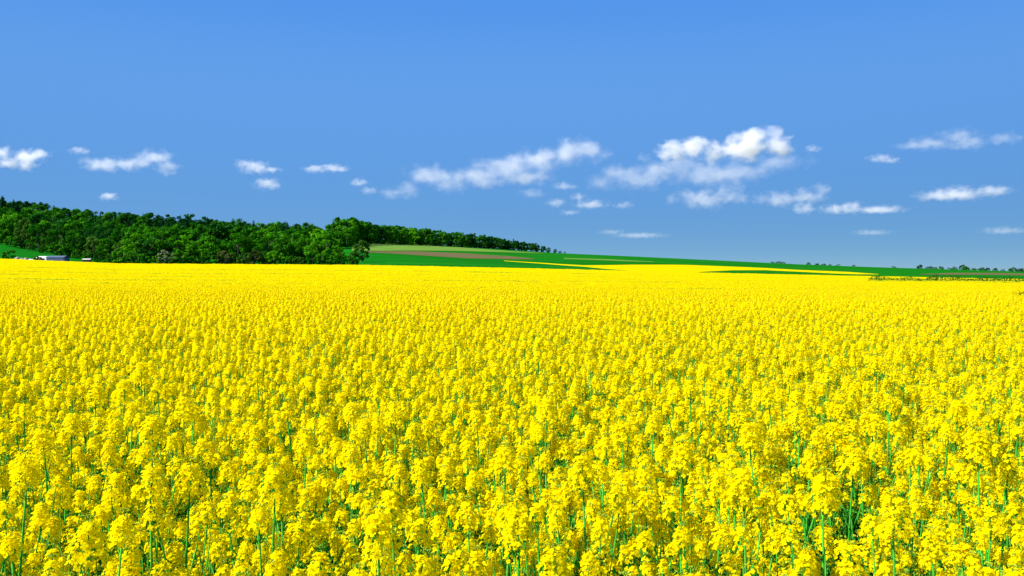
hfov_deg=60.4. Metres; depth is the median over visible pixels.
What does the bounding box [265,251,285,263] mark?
bush
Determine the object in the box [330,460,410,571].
rape plant
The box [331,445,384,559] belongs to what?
rape plant
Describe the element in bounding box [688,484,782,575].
rape plant
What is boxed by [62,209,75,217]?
tree
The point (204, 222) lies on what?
tree
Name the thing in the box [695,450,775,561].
rape plant
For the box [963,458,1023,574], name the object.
rape plant
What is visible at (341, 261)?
bush
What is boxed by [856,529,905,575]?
rape plant
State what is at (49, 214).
tree
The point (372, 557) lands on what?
rape plant
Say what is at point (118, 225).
tree
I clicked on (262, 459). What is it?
rape plant
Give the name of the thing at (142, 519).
rape plant
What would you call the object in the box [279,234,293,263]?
tree
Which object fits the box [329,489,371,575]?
rape plant
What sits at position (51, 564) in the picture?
rape plant
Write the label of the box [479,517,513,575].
rape plant
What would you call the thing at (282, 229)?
tree
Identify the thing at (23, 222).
tree
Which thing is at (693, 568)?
rape plant
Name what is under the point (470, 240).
tree
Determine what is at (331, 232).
tree
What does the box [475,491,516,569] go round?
rape plant
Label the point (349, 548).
rape plant
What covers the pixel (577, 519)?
rape plant
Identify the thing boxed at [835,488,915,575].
rape plant
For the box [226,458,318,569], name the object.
rape plant
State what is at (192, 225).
tree
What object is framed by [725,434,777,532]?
rape plant
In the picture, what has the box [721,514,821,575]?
rape plant
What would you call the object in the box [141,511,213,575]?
rape plant
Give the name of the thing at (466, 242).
tree
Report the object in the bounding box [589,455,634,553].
rape plant
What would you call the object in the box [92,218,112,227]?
tree
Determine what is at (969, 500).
rape plant
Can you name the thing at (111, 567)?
rape plant
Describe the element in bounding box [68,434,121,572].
rape plant
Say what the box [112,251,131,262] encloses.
bush
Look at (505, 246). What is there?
tree
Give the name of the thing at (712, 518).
rape plant
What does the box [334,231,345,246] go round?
tree
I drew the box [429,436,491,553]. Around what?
rape plant
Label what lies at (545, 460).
rape plant
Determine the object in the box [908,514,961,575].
rape plant
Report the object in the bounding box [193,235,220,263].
tree
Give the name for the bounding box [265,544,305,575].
rape plant
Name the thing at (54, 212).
tree
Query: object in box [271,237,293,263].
tree
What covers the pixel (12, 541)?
rape plant
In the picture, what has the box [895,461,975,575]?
rape plant
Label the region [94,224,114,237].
tree
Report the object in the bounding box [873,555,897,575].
rape plant
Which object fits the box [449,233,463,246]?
tree
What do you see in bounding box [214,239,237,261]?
tree
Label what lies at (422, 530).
rape plant
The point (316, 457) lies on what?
rape plant
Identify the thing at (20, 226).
tree
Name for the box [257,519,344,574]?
rape plant
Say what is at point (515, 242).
tree
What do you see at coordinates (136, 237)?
tree
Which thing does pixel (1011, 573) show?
rape plant
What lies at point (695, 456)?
rape plant
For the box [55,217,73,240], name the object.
tree
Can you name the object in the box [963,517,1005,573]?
rape plant
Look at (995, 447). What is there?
rape plant
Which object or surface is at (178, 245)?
tree
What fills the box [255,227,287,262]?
tree
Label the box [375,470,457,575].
rape plant
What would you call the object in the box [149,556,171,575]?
rape plant
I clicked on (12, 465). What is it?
rape plant
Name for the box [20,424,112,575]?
rape plant
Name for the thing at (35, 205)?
tree
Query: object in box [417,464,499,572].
rape plant
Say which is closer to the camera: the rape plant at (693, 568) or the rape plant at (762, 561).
the rape plant at (693, 568)
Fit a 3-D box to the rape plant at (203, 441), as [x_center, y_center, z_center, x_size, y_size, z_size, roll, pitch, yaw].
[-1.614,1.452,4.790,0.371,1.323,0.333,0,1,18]
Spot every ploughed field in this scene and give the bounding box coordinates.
[369,251,531,258]
[920,273,1023,274]
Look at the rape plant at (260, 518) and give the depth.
3.09 m
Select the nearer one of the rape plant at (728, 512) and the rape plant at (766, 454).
the rape plant at (728, 512)
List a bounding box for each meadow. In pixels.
[352,242,543,253]
[564,258,650,261]
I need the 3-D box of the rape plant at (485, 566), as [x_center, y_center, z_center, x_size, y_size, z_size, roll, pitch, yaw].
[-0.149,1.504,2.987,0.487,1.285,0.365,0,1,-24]
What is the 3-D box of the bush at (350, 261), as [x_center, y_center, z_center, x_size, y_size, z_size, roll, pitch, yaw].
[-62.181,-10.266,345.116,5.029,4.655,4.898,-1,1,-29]
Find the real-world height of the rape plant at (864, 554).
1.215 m
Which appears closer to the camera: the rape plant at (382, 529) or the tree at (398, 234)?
the rape plant at (382, 529)
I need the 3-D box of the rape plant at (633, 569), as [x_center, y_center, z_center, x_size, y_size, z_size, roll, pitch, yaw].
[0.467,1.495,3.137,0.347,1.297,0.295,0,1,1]
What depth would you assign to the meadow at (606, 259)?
663.14 m
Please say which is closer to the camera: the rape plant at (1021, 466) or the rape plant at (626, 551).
the rape plant at (626, 551)
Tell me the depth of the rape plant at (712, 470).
4.75 m
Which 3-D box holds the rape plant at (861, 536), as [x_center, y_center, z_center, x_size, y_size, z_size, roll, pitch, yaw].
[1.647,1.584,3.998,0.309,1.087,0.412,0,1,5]
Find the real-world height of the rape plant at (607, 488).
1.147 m
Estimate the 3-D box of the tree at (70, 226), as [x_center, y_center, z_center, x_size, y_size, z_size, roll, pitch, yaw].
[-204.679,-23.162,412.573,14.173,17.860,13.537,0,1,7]
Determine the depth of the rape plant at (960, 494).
4.33 m
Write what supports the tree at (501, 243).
on the ground
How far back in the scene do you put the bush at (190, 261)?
342.45 m
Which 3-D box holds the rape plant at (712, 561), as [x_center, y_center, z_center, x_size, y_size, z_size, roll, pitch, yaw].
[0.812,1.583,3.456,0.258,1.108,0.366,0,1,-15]
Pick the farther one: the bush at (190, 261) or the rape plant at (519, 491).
the bush at (190, 261)
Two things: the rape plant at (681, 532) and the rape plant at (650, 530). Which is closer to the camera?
the rape plant at (681, 532)
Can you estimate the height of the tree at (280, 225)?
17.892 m
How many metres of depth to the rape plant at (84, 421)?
5.29 m
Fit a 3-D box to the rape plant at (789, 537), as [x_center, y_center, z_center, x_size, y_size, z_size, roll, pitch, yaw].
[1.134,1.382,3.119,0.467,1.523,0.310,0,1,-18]
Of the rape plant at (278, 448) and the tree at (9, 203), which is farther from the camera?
the tree at (9, 203)
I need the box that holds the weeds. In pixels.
[869,274,1023,295]
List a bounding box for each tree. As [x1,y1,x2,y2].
[0,208,8,218]
[0,213,20,240]
[0,217,15,244]
[2,207,14,213]
[3,200,14,207]
[9,209,35,223]
[12,218,42,241]
[13,218,34,247]
[19,201,34,210]
[21,207,39,215]
[24,224,52,249]
[27,213,49,230]
[32,203,44,211]
[33,220,54,244]
[34,214,61,243]
[36,202,51,210]
[37,209,55,221]
[40,230,59,252]
[44,224,77,254]
[45,222,67,243]
[50,209,64,218]
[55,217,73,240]
[58,229,88,257]
[59,219,87,248]
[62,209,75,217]
[72,213,86,222]
[73,227,103,257]
[76,223,104,251]
[80,210,98,218]
[81,236,104,260]
[85,217,99,226]
[90,224,124,254]
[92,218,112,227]
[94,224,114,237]
[95,238,119,262]
[102,221,125,231]
[105,211,125,223]
[105,228,129,260]
[111,240,133,258]
[113,214,127,224]
[116,212,134,226]
[121,233,145,262]
[124,215,146,226]
[126,226,148,260]
[132,216,151,225]
[132,223,150,227]
[134,233,163,263]
[142,212,154,222]
[142,227,160,263]
[143,230,179,262]
[152,214,169,229]
[158,224,183,254]
[162,236,193,263]
[163,216,179,226]
[172,223,190,230]
[173,234,205,263]
[177,214,201,222]
[177,218,193,226]
[177,228,198,255]
[187,224,217,256]
[189,223,203,230]
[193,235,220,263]
[196,216,211,225]
[198,223,235,263]
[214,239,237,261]
[221,226,247,261]
[223,233,251,259]
[230,218,251,226]
[236,221,250,226]
[239,227,267,261]
[241,238,264,261]
[252,226,269,234]
[252,237,283,263]
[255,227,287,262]
[266,231,291,259]
[268,226,279,249]
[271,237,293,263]
[274,221,288,228]
[277,228,294,244]
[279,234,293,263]
[286,229,292,238]
[290,233,310,262]
[291,223,306,229]
[291,227,313,262]
[292,230,315,262]
[302,222,316,229]
[303,237,322,264]
[308,228,330,253]
[309,233,342,263]
[321,235,342,257]
[323,228,335,237]
[325,217,352,246]
[332,248,347,264]
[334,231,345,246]
[338,218,357,245]
[340,229,355,247]
[347,217,366,244]
[347,251,360,264]
[352,240,369,261]
[355,220,374,243]
[365,224,378,243]
[373,224,386,243]
[379,225,392,243]
[386,225,402,243]
[395,227,410,244]
[399,228,417,244]
[408,228,419,242]
[415,229,424,244]
[419,228,434,244]
[425,230,442,245]
[435,230,449,245]
[446,233,453,246]
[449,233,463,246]
[454,233,468,246]
[465,233,474,246]
[473,236,481,247]
[477,235,489,248]
[484,236,493,248]
[490,237,498,248]
[494,240,503,248]
[500,238,508,249]
[507,241,514,249]
[511,240,518,249]
[518,242,524,250]
[530,244,535,251]
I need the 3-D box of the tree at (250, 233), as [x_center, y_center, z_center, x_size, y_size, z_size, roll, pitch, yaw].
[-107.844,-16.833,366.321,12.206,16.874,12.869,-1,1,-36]
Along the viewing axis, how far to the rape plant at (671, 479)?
4.77 m
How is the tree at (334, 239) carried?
on the ground
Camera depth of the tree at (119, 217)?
561.06 m
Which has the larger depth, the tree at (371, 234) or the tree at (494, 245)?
the tree at (494, 245)
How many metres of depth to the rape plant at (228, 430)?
5.02 m
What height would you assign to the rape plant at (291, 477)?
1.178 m
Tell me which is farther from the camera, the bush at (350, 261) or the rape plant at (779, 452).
the bush at (350, 261)
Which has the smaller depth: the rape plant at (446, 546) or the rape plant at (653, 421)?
the rape plant at (446, 546)
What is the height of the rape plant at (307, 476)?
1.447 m
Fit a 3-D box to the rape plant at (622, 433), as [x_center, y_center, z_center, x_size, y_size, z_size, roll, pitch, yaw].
[0.499,1.369,4.071,0.381,1.515,0.425,1,1,43]
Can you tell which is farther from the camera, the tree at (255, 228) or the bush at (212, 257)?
the tree at (255, 228)
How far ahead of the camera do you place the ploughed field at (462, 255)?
564.44 m
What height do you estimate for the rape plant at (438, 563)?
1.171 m
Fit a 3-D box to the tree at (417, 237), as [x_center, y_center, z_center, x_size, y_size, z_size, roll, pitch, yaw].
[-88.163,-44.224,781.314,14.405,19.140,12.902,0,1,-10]
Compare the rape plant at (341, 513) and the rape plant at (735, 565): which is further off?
the rape plant at (341, 513)
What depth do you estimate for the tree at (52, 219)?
467.04 m
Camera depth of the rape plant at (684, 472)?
3.55 m
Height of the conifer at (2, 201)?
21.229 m
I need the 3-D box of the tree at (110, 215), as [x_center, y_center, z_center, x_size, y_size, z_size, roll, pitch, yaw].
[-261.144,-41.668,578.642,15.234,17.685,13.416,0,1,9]
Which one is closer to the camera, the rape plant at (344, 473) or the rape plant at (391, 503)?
the rape plant at (391, 503)
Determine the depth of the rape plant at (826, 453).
4.82 m
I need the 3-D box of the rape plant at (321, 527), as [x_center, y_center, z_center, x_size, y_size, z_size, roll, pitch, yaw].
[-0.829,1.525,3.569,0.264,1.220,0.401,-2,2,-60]
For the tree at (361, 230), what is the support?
on the ground
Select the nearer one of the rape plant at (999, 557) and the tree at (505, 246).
the rape plant at (999, 557)
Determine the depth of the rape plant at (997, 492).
4.35 m
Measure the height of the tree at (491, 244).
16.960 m
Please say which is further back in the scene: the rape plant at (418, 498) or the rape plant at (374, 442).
the rape plant at (374, 442)
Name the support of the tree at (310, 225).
on the ground
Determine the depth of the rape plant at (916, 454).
4.22 m
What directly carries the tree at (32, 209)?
on the ground
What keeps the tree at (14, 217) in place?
on the ground
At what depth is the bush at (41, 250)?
403.19 m
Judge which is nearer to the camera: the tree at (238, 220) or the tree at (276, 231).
the tree at (276, 231)
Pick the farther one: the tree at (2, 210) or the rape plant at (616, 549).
the tree at (2, 210)
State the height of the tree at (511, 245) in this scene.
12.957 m
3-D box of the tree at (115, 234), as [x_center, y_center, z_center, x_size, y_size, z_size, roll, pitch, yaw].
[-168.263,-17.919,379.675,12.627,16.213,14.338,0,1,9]
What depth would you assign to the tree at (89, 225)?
432.64 m
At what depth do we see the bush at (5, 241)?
425.08 m
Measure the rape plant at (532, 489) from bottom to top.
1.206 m
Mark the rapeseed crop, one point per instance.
(486, 360)
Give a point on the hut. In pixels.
(86, 259)
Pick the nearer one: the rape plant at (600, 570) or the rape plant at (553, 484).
the rape plant at (600, 570)
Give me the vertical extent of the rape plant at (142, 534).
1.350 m
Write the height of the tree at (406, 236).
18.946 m
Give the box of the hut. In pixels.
[82,258,91,261]
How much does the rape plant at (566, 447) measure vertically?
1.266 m
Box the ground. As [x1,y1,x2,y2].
[0,226,1023,575]
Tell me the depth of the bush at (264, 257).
344.01 m
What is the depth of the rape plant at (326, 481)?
4.07 m
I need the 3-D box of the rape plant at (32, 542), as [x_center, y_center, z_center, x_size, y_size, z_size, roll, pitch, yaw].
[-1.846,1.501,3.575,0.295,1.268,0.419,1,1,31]
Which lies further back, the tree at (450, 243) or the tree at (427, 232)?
the tree at (450, 243)
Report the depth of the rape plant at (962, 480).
4.67 m
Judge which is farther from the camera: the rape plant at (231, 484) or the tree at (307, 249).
the tree at (307, 249)
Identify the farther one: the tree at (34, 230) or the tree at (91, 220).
the tree at (91, 220)
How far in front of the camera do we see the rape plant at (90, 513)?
3.88 m
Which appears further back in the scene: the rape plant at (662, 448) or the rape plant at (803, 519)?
the rape plant at (662, 448)
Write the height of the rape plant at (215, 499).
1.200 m
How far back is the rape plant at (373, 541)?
3.66 m
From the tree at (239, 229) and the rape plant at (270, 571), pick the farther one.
the tree at (239, 229)
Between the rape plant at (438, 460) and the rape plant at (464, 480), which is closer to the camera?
the rape plant at (464, 480)
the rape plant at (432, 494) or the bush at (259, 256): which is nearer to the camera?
the rape plant at (432, 494)
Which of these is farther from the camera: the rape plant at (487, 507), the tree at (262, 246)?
the tree at (262, 246)
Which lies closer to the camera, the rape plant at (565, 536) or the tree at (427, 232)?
the rape plant at (565, 536)
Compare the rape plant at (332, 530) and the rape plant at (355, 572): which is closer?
the rape plant at (355, 572)
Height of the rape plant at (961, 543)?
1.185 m
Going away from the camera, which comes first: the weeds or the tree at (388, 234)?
the weeds
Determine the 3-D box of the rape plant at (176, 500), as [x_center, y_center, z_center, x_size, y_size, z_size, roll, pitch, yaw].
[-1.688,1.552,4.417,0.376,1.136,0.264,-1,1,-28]
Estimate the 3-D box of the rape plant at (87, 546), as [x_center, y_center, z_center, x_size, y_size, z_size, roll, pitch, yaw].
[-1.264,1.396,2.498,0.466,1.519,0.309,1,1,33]
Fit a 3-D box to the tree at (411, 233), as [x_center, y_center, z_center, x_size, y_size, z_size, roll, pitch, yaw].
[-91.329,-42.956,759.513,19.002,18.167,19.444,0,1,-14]
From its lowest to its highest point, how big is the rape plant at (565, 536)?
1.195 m
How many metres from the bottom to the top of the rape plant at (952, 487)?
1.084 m
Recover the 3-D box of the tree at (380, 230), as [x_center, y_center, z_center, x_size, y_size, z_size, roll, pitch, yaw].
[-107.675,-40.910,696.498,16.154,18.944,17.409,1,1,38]
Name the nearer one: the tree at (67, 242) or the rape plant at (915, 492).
the rape plant at (915, 492)
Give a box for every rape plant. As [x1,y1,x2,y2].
[0,429,23,498]
[0,441,53,537]
[0,449,87,575]
[0,463,22,558]
[0,469,35,575]
[0,482,61,575]
[0,518,60,567]
[0,527,74,575]
[1,525,39,575]
[2,446,87,549]
[5,505,102,575]
[7,464,92,572]
[10,458,61,540]
[16,448,93,570]
[16,523,54,575]
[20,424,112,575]
[21,539,69,575]
[21,548,44,575]
[24,486,107,575]
[25,434,65,539]
[26,458,85,565]
[31,428,88,562]
[32,409,97,575]
[34,444,103,540]
[38,553,62,575]
[39,513,113,575]
[45,381,133,573]
[45,500,141,575]
[57,521,117,575]
[61,471,144,574]
[62,416,160,574]
[65,411,199,575]
[66,483,109,575]
[66,501,158,575]
[66,512,147,575]
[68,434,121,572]
[69,437,148,556]
[75,400,179,514]
[79,508,141,575]
[89,468,158,574]
[90,469,162,575]
[96,458,207,575]
[98,462,148,561]
[101,555,118,575]
[110,520,184,575]
[114,456,239,575]
[116,547,167,575]
[118,445,169,572]
[123,440,177,555]
[123,483,194,575]
[127,446,179,547]
[140,485,203,571]
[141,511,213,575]
[142,432,204,565]
[148,393,205,552]
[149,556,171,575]
[158,509,229,571]
[160,401,245,567]
[160,515,235,575]
[162,525,237,575]
[163,479,256,575]
[168,434,246,537]
[169,494,236,575]
[173,487,255,573]
[175,437,233,538]
[176,448,255,573]
[191,472,297,575]
[193,439,244,533]
[193,499,260,575]
[206,421,287,543]
[210,461,284,545]
[213,457,257,568]
[215,480,250,568]
[221,496,317,572]
[222,462,305,572]
[222,462,328,575]
[223,438,283,523]
[223,500,288,575]
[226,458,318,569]
[232,488,330,575]
[232,495,323,571]
[234,449,292,575]
[241,440,301,530]
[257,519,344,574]
[263,559,283,575]
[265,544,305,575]
[266,485,323,575]
[270,459,310,533]
[274,557,290,575]
[275,429,332,573]
[276,453,308,575]
[282,433,359,567]
[285,517,345,575]
[287,476,359,575]
[288,451,350,573]
[288,478,362,575]
[289,443,343,553]
[296,468,369,571]
[298,414,352,546]
[298,460,383,569]
[302,439,383,570]
[307,537,408,575]
[307,544,334,575]
[315,446,351,557]
[319,495,396,575]
[327,505,396,575]
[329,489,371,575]
[330,458,384,556]
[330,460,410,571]
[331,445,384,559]
[333,514,398,575]
[336,416,403,561]
[340,411,408,517]
[340,430,412,511]
[341,505,436,575]
[348,562,367,575]
[353,513,397,575]
[355,398,429,517]
[355,443,418,555]
[358,456,434,568]
[360,488,421,573]
[364,513,406,575]
[367,460,450,574]
[367,539,390,575]
[369,481,436,575]
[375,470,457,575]
[379,484,445,566]
[384,451,433,565]
[384,489,441,575]
[393,453,463,575]
[396,483,476,575]
[399,510,472,575]
[407,452,482,575]
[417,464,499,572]
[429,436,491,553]
[430,440,481,556]
[430,455,462,561]
[430,551,444,575]
[441,545,492,575]
[441,550,462,575]
[445,473,487,570]
[447,459,490,560]
[449,533,499,575]
[451,495,500,575]
[455,456,536,562]
[455,467,513,575]
[460,505,526,572]
[463,438,538,549]
[465,442,527,572]
[465,519,541,575]
[472,483,538,575]
[473,504,536,575]
[474,443,539,567]
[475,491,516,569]
[476,491,551,575]
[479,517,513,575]
[489,394,577,565]
[496,442,558,529]
[497,496,571,575]
[499,466,543,553]
[501,456,550,567]
[503,497,574,575]
[510,486,549,570]
[511,484,576,574]
[513,485,614,575]
[516,513,608,575]
[517,448,599,575]
[518,478,617,575]
[523,476,624,575]
[527,493,601,575]
[529,438,581,501]
[539,449,638,575]
[549,466,607,573]
[549,498,609,575]
[550,507,595,575]
[567,460,645,573]
[568,465,661,575]
[577,418,676,572]
[578,482,661,575]
[578,497,626,575]
[579,548,628,575]
[581,449,618,518]
[583,465,665,568]
[588,433,631,561]
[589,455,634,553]
[590,465,634,537]
[591,555,608,575]
[598,503,700,575]
[605,500,656,571]
[606,486,706,575]
[607,486,699,575]
[621,481,689,570]
[623,492,665,571]
[626,526,670,575]
[628,409,678,516]
[634,439,710,574]
[634,460,692,575]
[635,441,693,564]
[640,523,713,575]
[654,442,711,560]
[654,482,702,575]
[655,433,709,526]
[657,468,714,565]
[658,454,726,563]
[664,465,796,575]
[664,492,700,574]
[667,489,729,573]
[674,520,739,575]
[674,523,706,573]
[676,480,768,572]
[682,518,747,575]
[683,565,697,575]
[687,454,753,574]
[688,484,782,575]
[691,458,734,557]
[692,498,755,575]
[692,510,756,575]
[693,460,782,575]
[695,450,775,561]
[696,417,820,575]
[702,478,785,575]
[708,460,738,550]
[709,552,734,575]
[717,420,792,523]
[719,428,795,556]
[720,470,779,575]
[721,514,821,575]
[724,454,812,574]
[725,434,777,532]
[725,505,817,575]
[732,482,821,575]
[749,444,805,575]
[755,553,775,575]
[765,405,834,574]
[767,445,840,569]
[769,447,870,569]
[772,467,888,575]
[773,490,857,575]
[777,519,883,575]
[779,561,799,575]
[782,545,816,575]
[788,440,841,564]
[791,440,904,575]
[799,434,890,567]
[807,418,879,566]
[809,454,860,574]
[827,410,913,570]
[828,452,890,574]
[831,447,907,565]
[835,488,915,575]
[836,533,882,575]
[849,520,918,574]
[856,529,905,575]
[857,390,908,567]
[864,447,917,564]
[866,484,951,575]
[868,444,950,575]
[869,510,920,575]
[873,498,954,575]
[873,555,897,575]
[876,437,947,571]
[894,450,977,551]
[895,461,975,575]
[896,445,972,575]
[898,470,958,575]
[899,525,980,575]
[901,481,963,571]
[903,481,956,539]
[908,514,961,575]
[916,459,1013,570]
[917,546,937,575]
[922,492,978,573]
[923,519,1006,575]
[932,475,1014,567]
[936,511,1023,575]
[937,565,953,575]
[939,426,1023,574]
[942,520,1022,575]
[946,444,1014,568]
[946,501,1023,575]
[950,537,973,575]
[955,550,996,575]
[960,462,1023,574]
[960,463,1005,534]
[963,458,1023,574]
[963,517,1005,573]
[969,441,1023,573]
[980,459,1021,572]
[983,455,1023,515]
[983,513,1023,564]
[984,542,1008,573]
[1000,563,1020,575]
[1003,519,1023,573]
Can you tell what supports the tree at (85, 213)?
on the ground
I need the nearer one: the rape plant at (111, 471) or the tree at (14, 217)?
the rape plant at (111, 471)
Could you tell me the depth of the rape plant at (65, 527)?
4.34 m
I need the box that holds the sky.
[0,0,1023,271]
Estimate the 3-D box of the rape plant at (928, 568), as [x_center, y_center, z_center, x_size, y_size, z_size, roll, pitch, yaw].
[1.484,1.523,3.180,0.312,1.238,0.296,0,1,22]
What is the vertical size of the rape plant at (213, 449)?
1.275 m
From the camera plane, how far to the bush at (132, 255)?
347.12 m
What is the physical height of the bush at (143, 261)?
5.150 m
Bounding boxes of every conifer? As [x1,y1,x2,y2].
[0,196,5,207]
[15,201,19,212]
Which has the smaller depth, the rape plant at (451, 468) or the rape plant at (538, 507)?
the rape plant at (538, 507)
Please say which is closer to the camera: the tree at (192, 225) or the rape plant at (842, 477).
the rape plant at (842, 477)
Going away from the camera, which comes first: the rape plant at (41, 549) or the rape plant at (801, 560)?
the rape plant at (801, 560)
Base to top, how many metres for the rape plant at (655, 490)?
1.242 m
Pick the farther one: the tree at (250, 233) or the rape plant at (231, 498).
the tree at (250, 233)
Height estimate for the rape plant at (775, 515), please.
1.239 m
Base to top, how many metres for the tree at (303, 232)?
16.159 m
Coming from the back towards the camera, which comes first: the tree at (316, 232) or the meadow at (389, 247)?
the meadow at (389, 247)
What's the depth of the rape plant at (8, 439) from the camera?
4.79 m
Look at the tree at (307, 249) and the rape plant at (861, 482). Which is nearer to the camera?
the rape plant at (861, 482)
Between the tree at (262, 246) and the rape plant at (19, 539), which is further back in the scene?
the tree at (262, 246)
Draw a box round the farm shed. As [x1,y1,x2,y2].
[45,256,69,260]
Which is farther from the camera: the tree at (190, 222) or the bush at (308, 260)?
the tree at (190, 222)
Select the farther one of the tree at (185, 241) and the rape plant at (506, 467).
the tree at (185, 241)
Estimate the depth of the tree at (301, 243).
354.55 m
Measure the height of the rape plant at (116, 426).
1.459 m
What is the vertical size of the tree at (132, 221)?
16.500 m
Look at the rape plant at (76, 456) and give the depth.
4.72 m
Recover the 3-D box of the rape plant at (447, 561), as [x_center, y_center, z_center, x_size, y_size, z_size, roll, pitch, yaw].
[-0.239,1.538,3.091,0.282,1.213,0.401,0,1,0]
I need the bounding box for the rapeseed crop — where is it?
[0,258,1023,575]
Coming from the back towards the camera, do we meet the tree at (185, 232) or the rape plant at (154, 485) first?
the tree at (185, 232)
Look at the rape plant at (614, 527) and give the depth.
3.64 m
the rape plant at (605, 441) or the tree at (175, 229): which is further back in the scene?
the tree at (175, 229)
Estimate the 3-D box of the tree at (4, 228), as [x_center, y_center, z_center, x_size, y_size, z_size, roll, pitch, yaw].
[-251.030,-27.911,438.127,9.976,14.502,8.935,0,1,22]
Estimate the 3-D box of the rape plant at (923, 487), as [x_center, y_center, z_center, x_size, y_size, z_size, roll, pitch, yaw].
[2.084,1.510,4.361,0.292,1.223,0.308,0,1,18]
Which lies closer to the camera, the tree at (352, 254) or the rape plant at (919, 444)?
the rape plant at (919, 444)
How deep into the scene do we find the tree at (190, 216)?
561.70 m
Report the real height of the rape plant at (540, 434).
1.526 m
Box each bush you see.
[2,250,15,258]
[3,236,16,245]
[12,238,26,247]
[25,242,35,250]
[38,246,47,252]
[48,244,65,255]
[58,245,72,256]
[71,249,81,257]
[82,252,92,258]
[93,252,105,262]
[105,254,114,262]
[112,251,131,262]
[123,253,137,262]
[135,254,151,263]
[151,255,160,263]
[158,249,175,263]
[160,254,175,263]
[169,249,190,263]
[182,256,195,263]
[196,255,207,263]
[204,248,225,263]
[216,250,234,263]
[221,256,232,263]
[228,254,240,263]
[236,253,252,263]
[244,250,262,263]
[260,255,273,263]
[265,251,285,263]
[283,256,294,263]
[292,256,305,263]
[305,251,321,264]
[315,253,329,264]
[328,256,338,264]
[336,259,344,264]
[347,256,358,264]
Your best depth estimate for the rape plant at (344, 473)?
4.61 m
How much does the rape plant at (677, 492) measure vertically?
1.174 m
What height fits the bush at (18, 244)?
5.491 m
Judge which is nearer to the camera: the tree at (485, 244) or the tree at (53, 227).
the tree at (53, 227)
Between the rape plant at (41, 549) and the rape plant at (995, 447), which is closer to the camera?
the rape plant at (41, 549)
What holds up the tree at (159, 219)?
on the ground
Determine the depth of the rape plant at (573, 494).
4.64 m
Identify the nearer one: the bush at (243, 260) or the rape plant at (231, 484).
the rape plant at (231, 484)
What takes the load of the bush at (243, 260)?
on the ground
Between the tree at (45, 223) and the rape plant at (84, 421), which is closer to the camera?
the rape plant at (84, 421)
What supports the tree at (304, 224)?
on the ground
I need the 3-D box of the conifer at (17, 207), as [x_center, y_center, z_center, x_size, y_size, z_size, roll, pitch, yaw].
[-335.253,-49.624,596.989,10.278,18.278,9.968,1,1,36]
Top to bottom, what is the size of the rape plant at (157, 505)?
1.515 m
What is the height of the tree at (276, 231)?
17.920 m
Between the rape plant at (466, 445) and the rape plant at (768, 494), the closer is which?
the rape plant at (768, 494)
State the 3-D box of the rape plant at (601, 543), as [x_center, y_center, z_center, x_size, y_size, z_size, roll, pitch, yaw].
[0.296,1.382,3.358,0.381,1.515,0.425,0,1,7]
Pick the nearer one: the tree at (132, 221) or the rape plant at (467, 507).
the rape plant at (467, 507)
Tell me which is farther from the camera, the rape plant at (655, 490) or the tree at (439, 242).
the tree at (439, 242)
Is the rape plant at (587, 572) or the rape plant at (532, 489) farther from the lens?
the rape plant at (532, 489)
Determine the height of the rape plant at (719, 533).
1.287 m
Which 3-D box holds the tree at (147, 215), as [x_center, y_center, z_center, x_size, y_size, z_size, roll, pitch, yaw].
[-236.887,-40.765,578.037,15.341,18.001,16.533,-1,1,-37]
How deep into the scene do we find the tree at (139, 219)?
555.40 m
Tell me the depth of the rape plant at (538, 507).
3.27 m
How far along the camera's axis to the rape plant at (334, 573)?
3.12 m
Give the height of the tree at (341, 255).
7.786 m
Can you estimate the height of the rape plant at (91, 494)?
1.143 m
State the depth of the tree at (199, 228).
366.80 m
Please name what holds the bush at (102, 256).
on the ground
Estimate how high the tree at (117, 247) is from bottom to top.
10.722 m
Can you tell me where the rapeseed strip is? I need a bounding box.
[512,261,870,273]
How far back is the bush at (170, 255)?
343.64 m
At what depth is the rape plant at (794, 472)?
4.77 m
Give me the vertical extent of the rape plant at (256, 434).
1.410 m
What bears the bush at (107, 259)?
on the ground
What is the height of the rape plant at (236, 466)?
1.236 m
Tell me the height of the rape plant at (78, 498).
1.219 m
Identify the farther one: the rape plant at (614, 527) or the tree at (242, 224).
the tree at (242, 224)
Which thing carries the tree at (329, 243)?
on the ground
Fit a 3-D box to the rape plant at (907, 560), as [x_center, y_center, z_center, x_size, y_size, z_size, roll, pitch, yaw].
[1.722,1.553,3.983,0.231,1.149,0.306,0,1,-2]
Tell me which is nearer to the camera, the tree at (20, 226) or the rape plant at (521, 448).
the rape plant at (521, 448)
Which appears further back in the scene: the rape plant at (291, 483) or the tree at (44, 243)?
the tree at (44, 243)
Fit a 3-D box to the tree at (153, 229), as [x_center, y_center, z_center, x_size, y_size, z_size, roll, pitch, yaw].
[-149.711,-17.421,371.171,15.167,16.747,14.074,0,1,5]
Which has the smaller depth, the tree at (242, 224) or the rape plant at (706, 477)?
the rape plant at (706, 477)
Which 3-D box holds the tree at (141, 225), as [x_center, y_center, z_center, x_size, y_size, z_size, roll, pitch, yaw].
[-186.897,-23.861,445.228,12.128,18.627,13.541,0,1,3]
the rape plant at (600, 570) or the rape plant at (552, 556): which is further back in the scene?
the rape plant at (600, 570)
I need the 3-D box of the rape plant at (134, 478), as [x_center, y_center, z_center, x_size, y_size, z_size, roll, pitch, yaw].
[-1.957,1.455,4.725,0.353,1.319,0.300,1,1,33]
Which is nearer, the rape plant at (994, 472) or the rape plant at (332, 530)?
the rape plant at (332, 530)
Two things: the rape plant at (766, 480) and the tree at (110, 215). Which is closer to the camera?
the rape plant at (766, 480)
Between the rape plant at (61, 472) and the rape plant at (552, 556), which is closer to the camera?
the rape plant at (552, 556)
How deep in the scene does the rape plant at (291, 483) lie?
4.80 m

